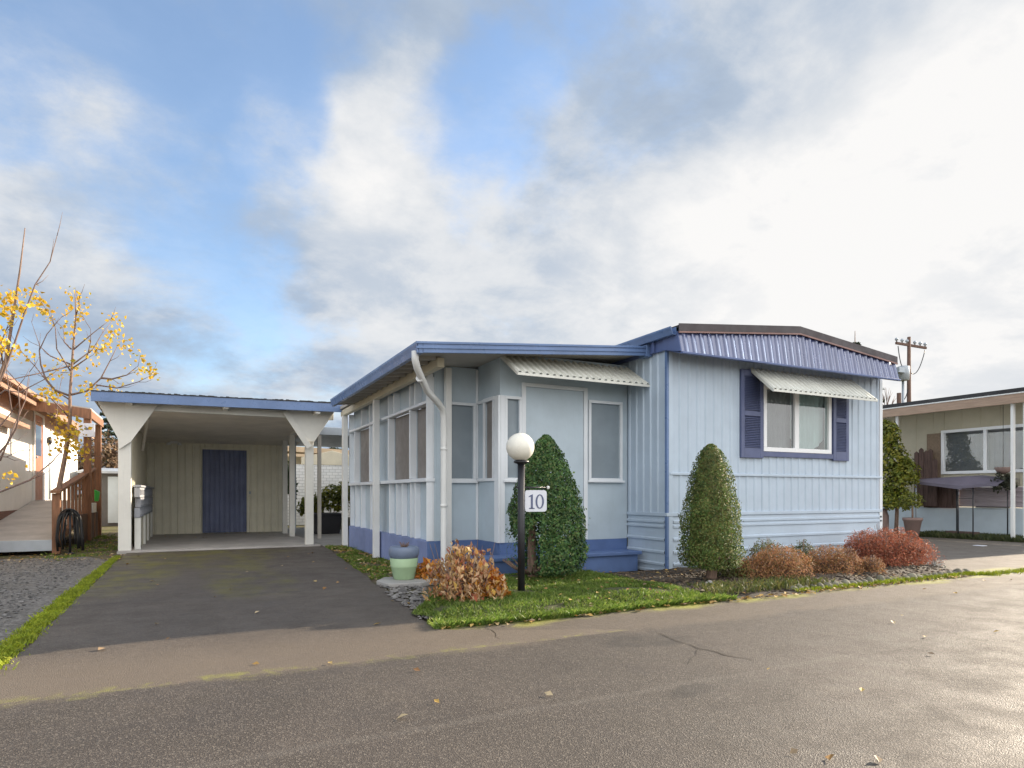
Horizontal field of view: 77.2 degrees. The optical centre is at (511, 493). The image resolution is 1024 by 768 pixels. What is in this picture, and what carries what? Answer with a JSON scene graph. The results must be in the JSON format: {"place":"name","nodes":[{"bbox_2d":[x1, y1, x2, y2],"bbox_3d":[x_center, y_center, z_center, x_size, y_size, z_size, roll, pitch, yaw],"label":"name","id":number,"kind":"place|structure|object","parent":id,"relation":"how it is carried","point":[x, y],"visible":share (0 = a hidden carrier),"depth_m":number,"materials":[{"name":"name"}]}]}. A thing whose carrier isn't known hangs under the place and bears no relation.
{"place":"outdoors","nodes":[
{"label":"outdoors","id":0,"kind":"place"},
{"bbox_2d":[117,531,320,553],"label":"carport floor","id":1,"kind":"structure","parent":0,"point":[202,541],"depth_m":13.41,"materials":[{"name":"grey concrete"}]},
{"bbox_2d":[133,485,153,549],"bbox_3d":[-7.889,0.424,13.793,0.130,1.179,4.780,0,0,-27],"label":"block screen","id":2,"kind":"object","parent":1,"relation":"on","point":[143,522],"visible":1,"depth_m":12.55,"materials":[{"name":"white concrete"}]},
{"bbox_2d":[91,390,342,550],"bbox_3d":[-7.012,-0.388,15.344,4.250,2.876,7.895,0,0,-27],"label":"carport","id":3,"kind":"object","parent":1,"relation":"on","point":[223,468],"depth_m":15.55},
{"bbox_2d":[203,449,250,532],"bbox_3d":[-7.434,-0.075,16.721,1.150,2.150,0.045,0,0,-27],"label":"storage door","id":4,"kind":"structure","parent":3,"relation":"in","point":[224,471],"depth_m":16.70,"materials":[{"name":"blue wood"}]},
{"bbox_2d":[0,546,625,703],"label":"driveway","id":5,"kind":"structure","parent":0,"point":[131,617],"depth_m":4.98,"materials":[{"name":"grey asphalt"}]},
{"bbox_2d":[288,527,348,545],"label":"path","id":6,"kind":"structure","parent":0,"point":[331,539],"depth_m":15.18,"materials":[{"name":"concrete"}]},
{"bbox_2d":[288,461,299,498],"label":"courtyard shrub","id":7,"kind":"object","parent":6,"relation":"on","point":[288,482],"visible":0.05,"depth_m":18.82,"materials":[{"name":"grey plant"}]},
{"bbox_2d":[296,482,349,516],"bbox_3d":[-5.593,0.330,19.786,2.055,1.490,1.130,0,0,-39],"label":"courtyard shrub","id":8,"kind":"object","parent":6,"relation":"on","point":[328,494],"visible":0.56,"depth_m":19.52,"materials":[{"name":"green plant"}]},
{"bbox_2d":[314,512,341,533],"bbox_3d":[-4.862,0.760,16.756,0.760,0.540,0.560,0,0,-27],"label":"planter bin","id":9,"kind":"object","parent":6,"relation":"on","point":[330,522],"visible":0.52,"depth_m":16.55,"materials":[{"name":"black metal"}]},
{"bbox_2d":[295,427,364,538],"bbox_3d":[-4.241,-0.260,17.068,3.050,2.580,3.900,0,0,-27],"label":"breezeway cover","id":10,"kind":"object","parent":6,"relation":"on","point":[329,437],"visible":0.4,"depth_m":14.92,"materials":[{"name":"white metal"}]},
{"bbox_2d":[340,517,349,529],"bbox_3d":[-4.349,0.855,19.000,2.290,0.350,0.250,0,0,-27],"label":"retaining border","id":11,"kind":"object","parent":6,"relation":"on","point":[348,523],"visible":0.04,"depth_m":18.65,"materials":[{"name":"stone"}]},
{"bbox_2d":[288,446,348,463],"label":"house","id":12,"kind":"structure","parent":0,"point":[300,452],"depth_m":27.11,"materials":[{"name":"beige paint"}]},
{"bbox_2d":[288,451,349,524],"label":"block wall","id":13,"kind":"structure","parent":0,"point":[331,467],"depth_m":22.04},
{"bbox_2d":[0,496,1022,653],"bbox_3d":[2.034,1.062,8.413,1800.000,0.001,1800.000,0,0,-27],"label":"ground","id":14,"kind":"structure","parent":0,"point":[110,530],"depth_m":11.44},
{"bbox_2d":[0,212,76,492],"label":"sapling","id":15,"kind":"object","parent":14,"relation":"on","point":[11,300],"visible":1,"depth_m":9.00,"materials":[{"name":"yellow plant"}]},
{"bbox_2d":[0,468,97,553],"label":"wooden ramp","id":16,"kind":"structure","parent":14,"relation":"on","point":[30,526],"depth_m":12.43,"materials":[{"name":"brown wood"}]},
{"bbox_2d":[94,490,99,500],"bbox_3d":[-9.654,0.034,14.921,0.107,0.272,0.120,0,0,-27],"label":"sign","id":17,"kind":"object","parent":16,"relation":"on","point":[96,495],"visible":1,"depth_m":14.86,"materials":[{"name":"green plastic"}]},
{"bbox_2d":[0,373,103,540],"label":"neighbour house","id":18,"kind":"structure","parent":14,"relation":"on","point":[36,424],"depth_m":14.57,"materials":[{"name":"white"}]},
{"bbox_2d":[32,411,44,500],"bbox_3d":[-11.801,-0.920,16.003,0.080,2.180,1.220,0,0,-27],"label":"door","id":19,"kind":"structure","parent":18,"relation":"in","point":[38,423],"depth_m":15.94,"materials":[{"name":"white paint"}]},
{"bbox_2d":[78,423,94,436],"bbox_3d":[-9.438,-1.420,14.226,0.310,0.300,0.035,0,0,-27],"label":"hanging plaque","id":20,"kind":"object","parent":18,"relation":"attached to","point":[89,433],"visible":0.94,"depth_m":14.22,"materials":[{"name":"white"}]},
{"bbox_2d":[0,556,116,664],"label":"gravel yard","id":21,"kind":"structure","parent":14,"relation":"on","point":[20,618],"depth_m":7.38,"materials":[{"name":"grey gravel"}]},
{"bbox_2d":[0,555,120,673],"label":"moss strip","id":22,"kind":"object","parent":21,"relation":"on","point":[15,642],"visible":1,"depth_m":5.35,"materials":[{"name":"green plant"}]},
{"bbox_2d":[0,536,124,563],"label":"yard leaves","id":23,"kind":"object","parent":14,"relation":"on","point":[65,554],"visible":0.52,"depth_m":11.00,"materials":[{"name":"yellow plant"}]},
{"bbox_2d":[55,508,83,553],"bbox_3d":[-7.718,0.648,11.191,0.428,0.804,0.181,0,0,-27],"label":"garden hose","id":24,"kind":"object","parent":14,"relation":"on","point":[77,526],"visible":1,"depth_m":11.19,"materials":[{"name":"black rubber"}]},
{"bbox_2d":[42,533,117,560],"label":"yard grass","id":25,"kind":"structure","parent":14,"relation":"on","point":[95,550],"depth_m":12.20,"materials":[{"name":"green plant"}]},
{"bbox_2d":[1,284,159,494],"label":"sapling","id":26,"kind":"object","parent":14,"relation":"on","point":[68,431],"visible":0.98,"depth_m":11.49,"materials":[{"name":"yellow plant"}]},
{"bbox_2d":[77,468,117,525],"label":"garden shed","id":27,"kind":"structure","parent":14,"relation":"on","point":[109,496],"depth_m":20.99,"materials":[{"name":"grey metal"}]},
{"bbox_2d":[108,477,117,522],"bbox_3d":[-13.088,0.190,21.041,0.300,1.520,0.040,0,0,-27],"label":"door","id":28,"kind":"structure","parent":27,"relation":"in","point":[112,481],"depth_m":21.02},
{"bbox_2d":[78,432,117,488],"bbox_3d":[-20.093,-0.997,31.034,4.967,4.147,3.066,0,0,-27],"label":"hedge tree","id":29,"kind":"object","parent":14,"relation":"on","point":[112,458],"visible":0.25,"depth_m":30.85,"materials":[{"name":"brown plant"}]},
{"bbox_2d":[79,412,117,495],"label":"fir tree","id":30,"kind":"object","parent":14,"relation":"on","point":[107,426],"visible":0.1,"depth_m":43.55,"materials":[{"name":"green plant"}]},
{"bbox_2d":[327,545,391,577],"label":"side strip leaves","id":31,"kind":"object","parent":14,"relation":"on","point":[361,558],"visible":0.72,"depth_m":9.94,"materials":[{"name":"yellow plant"}]},
{"bbox_2d":[324,544,416,579],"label":"side strip grass","id":32,"kind":"structure","parent":14,"relation":"on","point":[367,567],"depth_m":9.87,"materials":[{"name":"green plant"}]},
{"bbox_2d":[378,584,431,619],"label":"bed rocks","id":33,"kind":"object","parent":14,"relation":"on","point":[401,590],"visible":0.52,"depth_m":6.55,"materials":[{"name":"grey stone"}]},
{"bbox_2d":[376,576,438,587],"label":"stone slab","id":34,"kind":"structure","parent":14,"relation":"on","point":[389,581],"depth_m":7.34,"materials":[{"name":"stone"}]},
{"bbox_2d":[389,542,418,579],"bbox_3d":[-1.274,0.781,7.558,0.356,0.438,0.356,0,0,-27],"label":"planter pot","id":35,"kind":"object","parent":34,"relation":"on","point":[403,561],"visible":1,"depth_m":7.43,"materials":[{"name":"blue ceramic"}]},
{"bbox_2d":[414,557,444,578],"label":"orange perennial","id":36,"kind":"object","parent":14,"relation":"on","point":[423,572],"visible":0.5,"depth_m":7.67,"materials":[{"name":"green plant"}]},
{"bbox_2d":[330,323,900,574],"bbox_3d":[-0.739,-0.665,15.163,7.761,3.430,15.447,0,0,-27],"label":"mobile home","id":37,"kind":"object","parent":14,"relation":"on","point":[787,421],"visible":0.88,"depth_m":8.92,"materials":[{"name":"blue metal"}]},
{"bbox_2d":[361,428,368,481],"bbox_3d":[-2.671,-0.712,11.870,0.008,0.995,1.100,0,0,-27],"label":"porch window","id":38,"kind":"structure","parent":37,"relation":"in","point":[365,433],"depth_m":12.01,"materials":[{"name":"grey glass"}]},
{"bbox_2d":[395,414,408,479],"bbox_3d":[-1.623,-0.712,9.783,0.008,0.995,1.070,0,0,-27],"label":"porch window","id":39,"kind":"structure","parent":37,"relation":"in","point":[401,423],"depth_m":9.92,"materials":[{"name":"grey glass"}]},
{"bbox_2d":[418,407,425,477],"bbox_3d":[-1.215,-0.712,8.970,0.008,0.995,0.650,0,0,-27],"label":"porch window","id":40,"kind":"structure","parent":37,"relation":"in","point":[422,412],"depth_m":9.06,"materials":[{"name":"grey glass"}]},
{"bbox_2d":[443,402,477,482],"bbox_3d":[-0.711,-0.700,8.745,0.510,1.100,0.076,0,0,-27],"label":"porch window","id":41,"kind":"structure","parent":37,"relation":"in","point":[461,415],"depth_m":8.80,"materials":[{"name":"grey glass"}]},
{"bbox_2d":[483,396,493,480],"bbox_3d":[-0.298,-0.725,8.529,0.056,1.110,0.340,0,0,-27],"label":"porch window","id":42,"kind":"structure","parent":37,"relation":"in","point":[490,405],"depth_m":8.59,"materials":[{"name":"grey glass"}]},
{"bbox_2d":[504,395,521,481],"bbox_3d":[0.014,-0.710,8.325,0.290,1.120,0.076,0,0,-27],"label":"porch window","id":43,"kind":"structure","parent":37,"relation":"in","point":[511,406],"depth_m":8.34,"materials":[{"name":"grey glass"}]},
{"bbox_2d":[521,382,587,539],"bbox_3d":[0.583,-0.417,8.608,1.020,2.085,0.027,0,0,-27],"label":"porch door","id":44,"kind":"structure","parent":37,"relation":"in","point":[562,414],"depth_m":8.67,"materials":[{"name":"white paint"}]},
{"bbox_2d":[588,400,624,482],"bbox_3d":[1.310,-0.730,8.976,0.610,1.140,0.076,0,0,-27],"label":"porch window","id":45,"kind":"structure","parent":37,"relation":"in","point":[603,419],"depth_m":9.01,"materials":[{"name":"grey glass"}]},
{"bbox_2d":[764,384,831,453],"bbox_3d":[4.148,-1.090,9.642,1.640,1.160,0.400,0,0,-27],"label":"window","id":46,"kind":"structure","parent":37,"relation":"in","point":[793,423],"depth_m":9.57,"materials":[{"name":"plastic"}]},
{"bbox_2d":[883,387,894,404],"bbox_3d":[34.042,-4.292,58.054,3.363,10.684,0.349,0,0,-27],"label":"bare tree","id":47,"kind":"object","parent":14,"relation":"on","point":[887,398],"visible":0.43,"depth_m":58.00,"materials":[{"name":"grey plant"}]},
{"bbox_2d":[790,567,1023,591],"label":"edging moss","id":48,"kind":"object","parent":14,"relation":"on","point":[953,574],"visible":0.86,"depth_m":7.76,"materials":[{"name":"green plant"}]},
{"bbox_2d":[895,337,926,402],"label":"utility pole","id":49,"kind":"object","parent":14,"relation":"on","point":[904,373],"visible":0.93,"depth_m":51.08,"materials":[{"name":"brown wood"}]},
{"bbox_2d":[883,387,1023,537],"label":"neighbour house","id":50,"kind":"structure","parent":14,"relation":"on","point":[976,434],"depth_m":15.60,"materials":[{"name":"white paint"}]},
{"bbox_2d":[914,448,936,505],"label":"old fence boards","id":51,"kind":"object","parent":50,"relation":"attached to","point":[926,462],"visible":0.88,"depth_m":16.44,"materials":[{"name":"brown wood"}]},
{"bbox_2d":[924,487,955,507],"bbox_3d":[10.868,0.050,16.259,0.030,0.600,0.816,0,0,-27],"label":"board screen","id":52,"kind":"object","parent":50,"relation":"attached to","point":[946,497],"visible":0.48,"depth_m":16.14,"materials":[{"name":"brown wood"}]},
{"bbox_2d":[941,424,1022,473],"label":"window","id":53,"kind":"structure","parent":50,"relation":"in","point":[980,449],"depth_m":15.62,"materials":[{"name":"glass"}]},
{"bbox_2d":[990,467,1017,493],"bbox_3d":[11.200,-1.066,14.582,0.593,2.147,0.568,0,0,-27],"label":"hanging basket","id":54,"kind":"object","parent":50,"relation":"hanging from","point":[1000,471],"visible":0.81,"depth_m":14.50,"materials":[{"name":"ceramic"}]},
{"bbox_2d":[914,475,1016,536],"bbox_3d":[10.795,0.300,15.340,0.875,1.500,1.920,0,0,-27],"label":"patio canopy","id":55,"kind":"object","parent":14,"relation":"on","point":[961,482],"visible":0.76,"depth_m":15.06,"materials":[{"name":"grey fabric"}]},
{"bbox_2d":[918,530,1023,542],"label":"neighbour grass","id":56,"kind":"structure","parent":14,"relation":"on","point":[1004,537],"depth_m":14.81,"materials":[{"name":"green plant"}]},
{"bbox_2d":[946,531,979,534],"bbox_3d":[10.733,0.970,15.270,0.200,0.160,0.650,0,0,-27],"label":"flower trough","id":57,"kind":"object","parent":56,"relation":"on","point":[961,532],"visible":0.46,"depth_m":15.21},
{"bbox_2d":[0,573,1023,767],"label":"road","id":58,"kind":"structure","parent":0,"point":[640,692],"depth_m":3.23,"materials":[{"name":"grey asphalt"}]},
{"bbox_2d":[490,629,752,663],"bbox_3d":[3.918,1.046,6.160,8.551,0.001,1.650,0,0,-27],"label":"road crack","id":59,"kind":"object","parent":58,"relation":"on","point":[696,650],"visible":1,"depth_m":4.28,"materials":[{"name":"black asphalt"}]},
{"bbox_2d":[441,574,970,628],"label":"verge leaves","id":60,"kind":"object","parent":58,"relation":"on","point":[711,601],"visible":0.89,"depth_m":6.51,"materials":[{"name":"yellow plant"}]},
{"bbox_2d":[0,0,1023,493],"label":"sky","id":61,"kind":"structure","parent":0,"point":[276,199],"materials":[{"name":"blue"}]},
{"bbox_2d":[410,568,739,624],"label":"lawn grass","id":62,"kind":"structure","parent":0,"point":[592,581],"depth_m":6.09,"materials":[{"name":"green plant"}]},
{"bbox_2d":[422,538,512,602],"bbox_3d":[-0.418,0.737,5.959,0.850,0.652,0.844,0,0,-27],"label":"dried shrub","id":63,"kind":"object","parent":62,"relation":"on","point":[480,580],"visible":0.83,"depth_m":5.86,"materials":[{"name":"brown plant"}]},
{"bbox_2d":[506,433,549,590],"bbox_3d":[0.165,0.223,6.353,0.448,1.655,0.280,0,0,-4],"label":"lamp post","id":64,"kind":"object","parent":62,"relation":"on","point":[520,448],"visible":0.99,"depth_m":6.32,"materials":[{"name":"black metal"}]},
{"bbox_2d":[503,434,589,578],"bbox_3d":[0.391,0.193,7.402,1.032,1.769,1.039,0,0,-27],"label":"clipped conifer","id":65,"kind":"object","parent":62,"relation":"on","point":[546,458],"visible":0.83,"depth_m":7.14,"materials":[{"name":"green plant"}]},
{"bbox_2d":[427,591,737,628],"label":"verge grass","id":66,"kind":"structure","parent":62,"relation":"on","point":[571,611],"depth_m":5.50,"materials":[{"name":"green plant"}]},
{"bbox_2d":[516,570,744,605],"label":"lawn leaves","id":67,"kind":"object","parent":62,"relation":"on","point":[608,582],"visible":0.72,"depth_m":6.47,"materials":[{"name":"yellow plant"}]},
{"bbox_2d":[608,558,975,603],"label":"flower bed soil","id":68,"kind":"structure","parent":0,"point":[765,593],"depth_m":7.62,"materials":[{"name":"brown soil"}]},
{"bbox_2d":[676,444,746,578],"bbox_3d":[2.318,0.241,7.463,0.839,1.669,0.826,0,0,-27],"label":"clipped conifer","id":69,"kind":"object","parent":68,"relation":"on","point":[713,519],"visible":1,"depth_m":7.28,"materials":[{"name":"green plant"}]},
{"bbox_2d":[716,558,760,577],"bbox_3d":[2.686,0.965,7.721,0.778,0.428,0.577,0,0,-27],"label":"heath shrub","id":70,"kind":"object","parent":68,"relation":"on","point":[724,572],"visible":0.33,"depth_m":7.56,"materials":[{"name":"green plant"}]},
{"bbox_2d":[683,574,834,594],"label":"bed tufts","id":71,"kind":"object","parent":68,"relation":"on","point":[725,587],"visible":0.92,"depth_m":6.91,"materials":[{"name":"green plant"}]},
{"bbox_2d":[727,544,816,579],"bbox_3d":[3.153,0.927,7.751,1.212,0.689,0.852,0,0,-27],"label":"heath shrub","id":72,"kind":"object","parent":68,"relation":"on","point":[761,565],"visible":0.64,"depth_m":7.60,"materials":[{"name":"red plant"}]},
{"bbox_2d":[743,538,817,569],"bbox_3d":[3.618,0.918,8.547,1.442,0.720,0.535,0,0,-27],"label":"heath shrub","id":73,"kind":"object","parent":68,"relation":"on","point":[755,549],"visible":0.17,"depth_m":8.54,"materials":[{"name":"brown plant"}]},
{"bbox_2d":[625,563,943,590],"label":"bed leaves","id":74,"kind":"object","parent":68,"relation":"on","point":[768,577],"visible":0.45,"depth_m":7.67,"materials":[{"name":"brown plant"}]},
{"bbox_2d":[799,544,867,575],"bbox_3d":[4.080,0.938,8.173,0.905,0.629,0.798,0,0,-27],"label":"heath shrub","id":75,"kind":"object","parent":68,"relation":"on","point":[833,562],"visible":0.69,"depth_m":8.04,"materials":[{"name":"red plant"}]},
{"bbox_2d":[841,579,849,584],"bbox_3d":[3.811,1.019,7.329,0.112,0.086,0.113,0,0,-24],"label":"edging stone","id":76,"kind":"object","parent":68,"relation":"on","point":[846,581],"visible":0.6,"depth_m":7.30,"materials":[{"name":"grey stone"}]},
{"bbox_2d":[866,577,873,581],"bbox_3d":[4.198,1.018,7.527,0.100,0.090,0.126,0,0,34],"label":"edging stone","id":77,"kind":"object","parent":68,"relation":"on","point":[870,579],"visible":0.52,"depth_m":7.49,"materials":[{"name":"grey stone"}]},
{"bbox_2d":[855,554,887,572],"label":"heath shrub","id":78,"kind":"object","parent":68,"relation":"on","point":[874,565],"visible":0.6,"depth_m":8.08,"materials":[{"name":"red plant"}]},
{"bbox_2d":[875,575,884,580],"bbox_3d":[4.390,1.015,7.634,0.109,0.098,0.132,0,0,-23],"label":"edging stone","id":79,"kind":"object","parent":68,"relation":"on","point":[879,577],"visible":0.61,"depth_m":7.60,"materials":[{"name":"grey stone"}]},
{"bbox_2d":[836,525,946,566],"bbox_3d":[5.297,0.889,9.082,1.674,0.959,1.134,0,0,-27],"label":"barberry mound","id":80,"kind":"object","parent":68,"relation":"on","point":[867,545],"visible":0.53,"depth_m":8.87,"materials":[{"name":"red plant"}]},
{"bbox_2d":[906,573,917,578],"bbox_3d":[4.899,1.016,7.862,0.130,0.094,0.108,0,0,-2],"label":"edging stone","id":81,"kind":"object","parent":68,"relation":"on","point":[910,575],"visible":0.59,"depth_m":7.83,"materials":[{"name":"grey stone"}]},
{"bbox_2d":[926,559,945,567],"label":"silver plant","id":82,"kind":"object","parent":68,"relation":"on","point":[935,563],"visible":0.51,"depth_m":8.65,"materials":[{"name":"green plant"}]},
{"bbox_2d":[883,536,1023,575],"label":"neighbour driveway","id":83,"kind":"structure","parent":0,"point":[961,554],"depth_m":11.08,"materials":[{"name":"grey concrete"}]},
{"bbox_2d":[883,508,888,534],"bbox_3d":[9.303,0.705,16.112,0.300,0.690,0.295,0,0,-27],"label":"clay jar","id":84,"kind":"object","parent":83,"relation":"on","point":[885,518],"visible":0.31,"depth_m":15.97,"materials":[{"name":"brown ceramic"}]},
{"bbox_2d":[883,419,921,534],"bbox_3d":[9.478,-0.403,15.851,0.974,2.951,1.075,0,0,-27],"label":"laurel shrub","id":85,"kind":"object","parent":83,"relation":"on","point":[900,472],"visible":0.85,"depth_m":15.75,"materials":[{"name":"green plant"}]},
{"bbox_2d":[896,491,926,536],"bbox_3d":[9.425,0.463,15.134,0.588,1.074,0.571,0,0,-27],"label":"potted bush","id":86,"kind":"object","parent":83,"relation":"on","point":[912,524],"visible":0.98,"depth_m":15.01,"materials":[{"name":"green plant"}]}
]}

